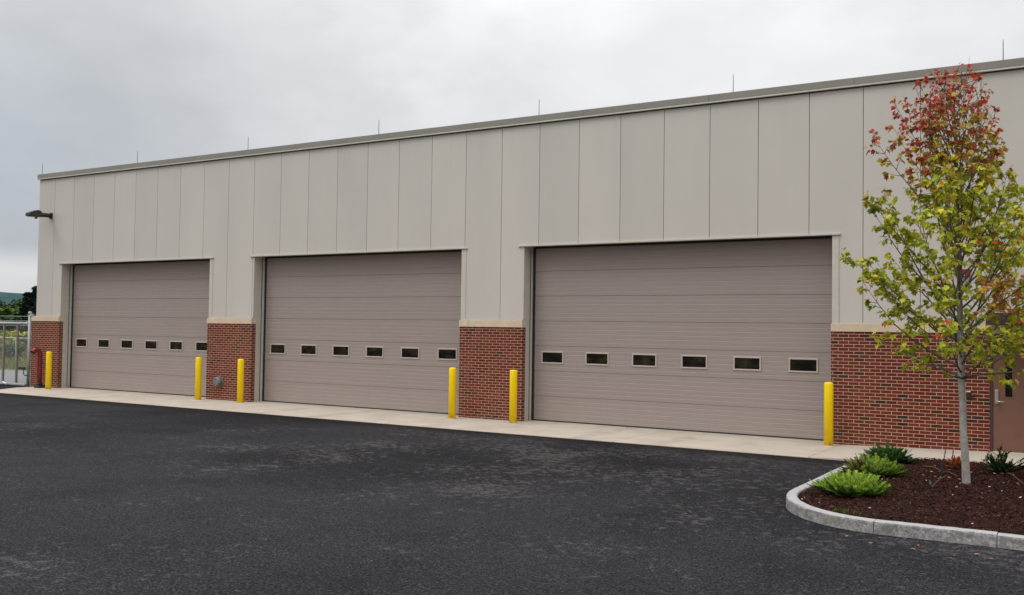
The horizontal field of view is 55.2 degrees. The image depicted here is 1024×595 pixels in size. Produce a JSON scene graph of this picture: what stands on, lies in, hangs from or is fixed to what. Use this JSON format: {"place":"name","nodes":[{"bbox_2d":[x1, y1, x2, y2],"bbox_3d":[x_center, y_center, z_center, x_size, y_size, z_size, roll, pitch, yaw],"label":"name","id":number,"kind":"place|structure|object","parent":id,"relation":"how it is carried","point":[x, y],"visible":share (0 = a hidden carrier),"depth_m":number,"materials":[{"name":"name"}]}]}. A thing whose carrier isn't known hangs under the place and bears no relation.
{"place":"outdoors","nodes":[
{"label":"outdoors","id":0,"kind":"place"},
{"bbox_2d":[0,292,23,304],"bbox_3d":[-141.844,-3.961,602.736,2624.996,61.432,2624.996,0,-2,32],"label":"hills","id":1,"kind":"structure","parent":0,"point":[7,297],"depth_m":1300.31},
{"bbox_2d":[0,370,26,383],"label":"road","id":2,"kind":"structure","parent":0,"point":[11,380],"depth_m":39.40,"materials":[{"name":"grey asphalt"}]},
{"bbox_2d":[0,350,30,369],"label":"meadow grass","id":3,"kind":"structure","parent":0,"point":[11,366],"depth_m":48.85,"materials":[{"name":"green plant"}]},
{"bbox_2d":[0,384,1023,594],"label":"asphalt yard","id":4,"kind":"structure","parent":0,"point":[105,498],"depth_m":11.50,"materials":[{"name":"black asphalt"}]},
{"bbox_2d":[0,322,27,385],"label":"sliding gate","id":5,"kind":"structure","parent":4,"relation":"on","point":[16,324],"depth_m":34.38,"materials":[{"name":"metal"}]},
{"bbox_2d":[26,311,33,386],"bbox_3d":[-16.701,1.782,33.956,0.256,2.610,0.132,0,-2,32],"label":"gate post","id":6,"kind":"object","parent":4,"relation":"on","point":[30,314],"visible":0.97,"depth_m":33.95,"materials":[{"name":"metal"}]},
{"bbox_2d":[786,465,1023,550],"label":"kerb","id":7,"kind":"structure","parent":4,"relation":"on","point":[795,505],"depth_m":10.84,"materials":[{"name":"stone"}]},
{"bbox_2d":[0,387,1023,465],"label":"pavement","id":8,"kind":"structure","parent":0,"point":[815,449],"depth_m":22.03,"materials":[{"name":"concrete"}]},
{"bbox_2d":[30,348,44,387],"bbox_3d":[-16.017,2.372,33.045,0.280,1.356,0.468,0,-2,32],"label":"standpipe","id":9,"kind":"object","parent":8,"relation":"on","point":[39,383],"visible":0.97,"depth_m":33.09,"materials":[{"name":"red metal"}]},
{"bbox_2d":[45,351,51,389],"bbox_3d":[-15.335,2.422,32.427,0.202,1.272,0.202,0,-2,32],"label":"bollard","id":10,"kind":"object","parent":8,"relation":"on","point":[48,370],"visible":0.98,"depth_m":32.36,"materials":[{"name":"metal"}]},
{"bbox_2d":[195,357,201,399],"bbox_3d":[-9.219,2.392,28.800,0.202,1.272,0.202,2,-2,-43],"label":"bollard","id":11,"kind":"object","parent":8,"relation":"on","point":[198,373],"visible":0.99,"depth_m":28.73,"materials":[{"name":"metal"}]},
{"bbox_2d":[237,359,243,402],"bbox_3d":[-7.735,2.384,27.919,0.202,1.272,0.202,2,-2,-27],"label":"bollard","id":12,"kind":"object","parent":8,"relation":"on","point":[240,382],"visible":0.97,"depth_m":27.85,"materials":[{"name":"metal"}]},
{"bbox_2d":[448,367,455,418],"bbox_3d":[-1.457,2.345,23.945,0.202,1.272,0.202,1,-2,-12],"label":"bollard","id":13,"kind":"object","parent":8,"relation":"on","point":[452,395],"visible":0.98,"depth_m":23.87,"materials":[{"name":"metal"}]},
{"bbox_2d":[509,370,516,423],"bbox_3d":[0.030,2.336,23.003,0.202,1.272,0.202,1,-2,4],"label":"bollard","id":14,"kind":"object","parent":8,"relation":"on","point":[513,400],"visible":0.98,"depth_m":22.93,"materials":[{"name":"metal"}]},
{"bbox_2d":[823,382,832,445],"bbox_3d":[6.245,2.305,19.327,0.202,1.272,0.202,0,-2,19],"label":"bollard","id":15,"kind":"object","parent":8,"relation":"on","point":[828,413],"visible":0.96,"depth_m":19.25,"materials":[{"name":"metal"}]},
{"bbox_2d":[0,0,1023,292],"label":"sky","id":16,"kind":"structure","parent":0,"point":[85,84],"materials":[{"name":"grey"}]},
{"bbox_2d":[797,457,1023,534],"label":"planting bed","id":17,"kind":"object","parent":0,"point":[981,523],"visible":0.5,"depth_m":12.10,"materials":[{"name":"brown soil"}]},
{"bbox_2d":[804,469,895,496],"bbox_3d":[4.383,2.386,12.614,1.124,0.321,1.044,0,-2,32],"label":"juniper","id":18,"kind":"object","parent":17,"relation":"on","point":[852,485],"visible":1,"depth_m":12.43,"materials":[{"name":"green plant"}]},
{"bbox_2d":[834,507,868,514],"bbox_3d":[3.931,2.499,11.481,0.652,0.082,0.237,0,-2,32],"label":"weed tuft","id":19,"kind":"object","parent":17,"relation":"on","point":[844,510],"visible":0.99,"depth_m":11.53,"materials":[{"name":"green plant"}]},
{"bbox_2d":[837,453,912,477],"bbox_3d":[5.290,2.464,14.389,0.982,0.343,0.962,1,-2,9],"label":"juniper","id":20,"kind":"object","parent":17,"relation":"on","point":[876,466],"visible":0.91,"depth_m":14.21,"materials":[{"name":"green plant"}]},
{"bbox_2d":[861,442,922,463],"bbox_3d":[6.124,2.529,15.900,0.934,0.354,0.849,1,-2,2],"label":"juniper","id":21,"kind":"object","parent":17,"relation":"on","point":[893,453],"visible":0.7,"depth_m":15.76,"materials":[{"name":"green plant"}]},
{"bbox_2d":[839,61,1023,483],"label":"maple tree","id":22,"kind":"object","parent":17,"relation":"on","point":[950,186],"visible":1,"depth_m":13.69,"materials":[{"name":"green plant"}]},
{"bbox_2d":[949,375,970,378],"bbox_3d":[6.299,1.115,13.770,0.294,0.058,0.140,0,-2,32],"label":"tree tie","id":23,"kind":"object","parent":22,"relation":"attached to","point":[957,377],"visible":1,"depth_m":13.71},
{"bbox_2d":[845,464,1018,558],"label":"fallen leaves","id":24,"kind":"object","parent":17,"relation":"on","point":[955,487],"visible":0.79,"depth_m":13.18,"materials":[{"name":"brown plant"}]},
{"bbox_2d":[929,475,946,489],"bbox_3d":[5.829,2.523,13.348,0.058,0.163,0.929,-1,-2,37],"label":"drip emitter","id":25,"kind":"object","parent":17,"relation":"on","point":[930,485],"visible":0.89,"depth_m":12.99,"materials":[{"name":"black plastic"}]},
{"bbox_2d":[941,461,943,474],"bbox_3d":[6.346,2.567,14.454,0.038,0.315,0.038,0,-2,32],"label":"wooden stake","id":26,"kind":"object","parent":17,"relation":"on","point":[942,467],"visible":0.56,"depth_m":14.44,"materials":[{"name":"brown wood"}]},
{"bbox_2d":[946,455,974,468],"bbox_3d":[6.957,2.530,15.168,0.452,0.265,0.349,0,-2,32],"label":"dead plant","id":27,"kind":"object","parent":17,"relation":"on","point":[956,463],"visible":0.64,"depth_m":15.17,"materials":[{"name":"orange plant"}]},
{"bbox_2d":[978,446,1023,473],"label":"yew shrub","id":28,"kind":"object","parent":17,"relation":"on","point":[998,464],"visible":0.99,"depth_m":14.59,"materials":[{"name":"green plant"}]},
{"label":"grass bank","id":29,"kind":"structure","parent":0,"visible":0},
{"bbox_2d":[0,300,8,311],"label":"tree","id":30,"kind":"object","parent":29,"relation":"on","point":[4,305],"visible":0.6,"depth_m":132.55,"materials":[{"name":"green plant"}]},
{"bbox_2d":[0,333,15,354],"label":"shrub","id":31,"kind":"object","parent":29,"relation":"on","point":[9,340],"visible":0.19,"depth_m":52.80,"materials":[{"name":"green plant"}]},
{"bbox_2d":[0,314,23,331],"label":"tree","id":32,"kind":"object","parent":29,"relation":"on","point":[10,317],"visible":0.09,"depth_m":121.84,"materials":[{"name":"green plant"}]},
{"bbox_2d":[0,306,25,318],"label":"tree","id":33,"kind":"object","parent":29,"relation":"on","point":[8,312],"visible":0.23,"depth_m":132.33,"materials":[{"name":"green plant"}]},
{"bbox_2d":[0,340,26,356],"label":"shrub","id":34,"kind":"object","parent":29,"relation":"on","point":[11,347],"visible":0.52,"depth_m":50.91,"materials":[{"name":"green plant"}]},
{"bbox_2d":[0,337,30,368],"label":"chain link fence","id":35,"kind":"object","parent":29,"relation":"on","point":[13,349],"visible":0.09,"depth_m":45.85,"materials":[{"name":"metal"}]},
{"bbox_2d":[0,317,31,332],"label":"tree","id":36,"kind":"object","parent":29,"relation":"on","point":[13,327],"visible":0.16,"depth_m":120.05,"materials":[{"name":"green plant"}]},
{"bbox_2d":[9,297,22,310],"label":"tree","id":37,"kind":"object","parent":29,"relation":"on","point":[18,304],"visible":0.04,"depth_m":145.11,"materials":[{"name":"green plant"}]},
{"bbox_2d":[5,330,26,336],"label":"shrub","id":38,"kind":"object","parent":29,"relation":"on","point":[11,332],"visible":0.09,"depth_m":56.67,"materials":[{"name":"green plant"}]},
{"bbox_2d":[1,331,31,336],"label":"shrub","id":39,"kind":"object","parent":29,"relation":"on","point":[19,334],"visible":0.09,"depth_m":56.02,"materials":[{"name":"green plant"}]},
{"bbox_2d":[16,292,35,328],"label":"tree","id":40,"kind":"object","parent":29,"relation":"on","point":[27,304],"visible":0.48,"depth_m":133.96,"materials":[{"name":"green plant"}]},
{"bbox_2d":[20,333,31,348],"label":"shrub","id":41,"kind":"object","parent":29,"relation":"on","point":[25,336],"visible":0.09,"depth_m":54.12,"materials":[{"name":"green plant"}]},
{"bbox_2d":[31,286,36,304],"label":"tree","id":42,"kind":"object","parent":29,"relation":"on","point":[34,289],"visible":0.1,"depth_m":143.46,"materials":[{"name":"green plant"}]},
{"label":"ground","id":43,"kind":"structure","parent":0,"visible":0},
{"bbox_2d":[7,299,18,307],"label":"tree","id":44,"kind":"object","parent":43,"relation":"on","point":[12,301],"visible":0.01,"depth_m":149.90,"materials":[{"name":"green plant"}]},
{"bbox_2d":[30,57,1023,453],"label":"garage building","id":45,"kind":"structure","parent":43,"relation":"on","point":[672,265],"depth_m":23.41,"materials":[{"name":"metal"}]},
{"bbox_2d":[25,210,52,218],"bbox_3d":[-16.058,-2.811,33.304,0.278,0.297,0.870,0,-2,32],"label":"wall light","id":46,"kind":"object","parent":45,"relation":"attached to","point":[36,214],"visible":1,"depth_m":33.14,"materials":[{"name":"brown metal"}]},
{"bbox_2d":[67,259,209,396],"bbox_3d":[-11.996,0.949,31.584,7.320,4.235,0.145,0,-2,32],"label":"garage door","id":47,"kind":"structure","parent":45,"relation":"in","point":[141,327],"depth_m":31.66,"materials":[{"name":"beige metal"}]},
{"bbox_2d":[213,376,222,386],"bbox_3d":[-8.683,2.473,28.877,0.310,0.310,0.159,0,-2,32],"label":"vent cap","id":48,"kind":"object","parent":45,"relation":"attached to","point":[218,381],"visible":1,"depth_m":28.82,"materials":[{"name":"grey metal"}]},
{"bbox_2d":[259,250,461,414],"bbox_3d":[-4.190,0.904,26.760,7.325,4.235,0.145,0,-2,32],"label":"garage door","id":49,"kind":"structure","parent":45,"relation":"in","point":[381,331],"depth_m":26.73,"materials":[{"name":"beige metal"}]},
{"bbox_2d":[528,236,831,440],"bbox_3d":[3.564,0.859,21.969,7.286,4.235,0.145,0,-2,32],"label":"garage door","id":50,"kind":"structure","parent":45,"relation":"in","point":[709,336],"depth_m":21.82,"materials":[{"name":"beige metal"}]},
{"bbox_2d":[956,269,969,276],"bbox_3d":[8.507,-0.461,18.485,0.250,0.150,0.084,0,-2,32],"label":"fire alarm","id":51,"kind":"object","parent":45,"relation":"attached to","point":[963,271],"visible":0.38,"depth_m":18.44,"materials":[{"name":"red plastic"}]},
{"bbox_2d":[966,391,974,397],"bbox_3d":[8.566,1.815,18.302,0.140,0.131,0.054,0,-2,32],"label":"card reader","id":52,"kind":"object","parent":45,"relation":"attached to","point":[968,394],"visible":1,"depth_m":18.30,"materials":[{"name":"black plastic"}]},
{"bbox_2d":[993,340,1023,452],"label":"door","id":53,"kind":"structure","parent":45,"relation":"in","point":[1008,402],"depth_m":18.00,"materials":[{"name":"brown paint"}]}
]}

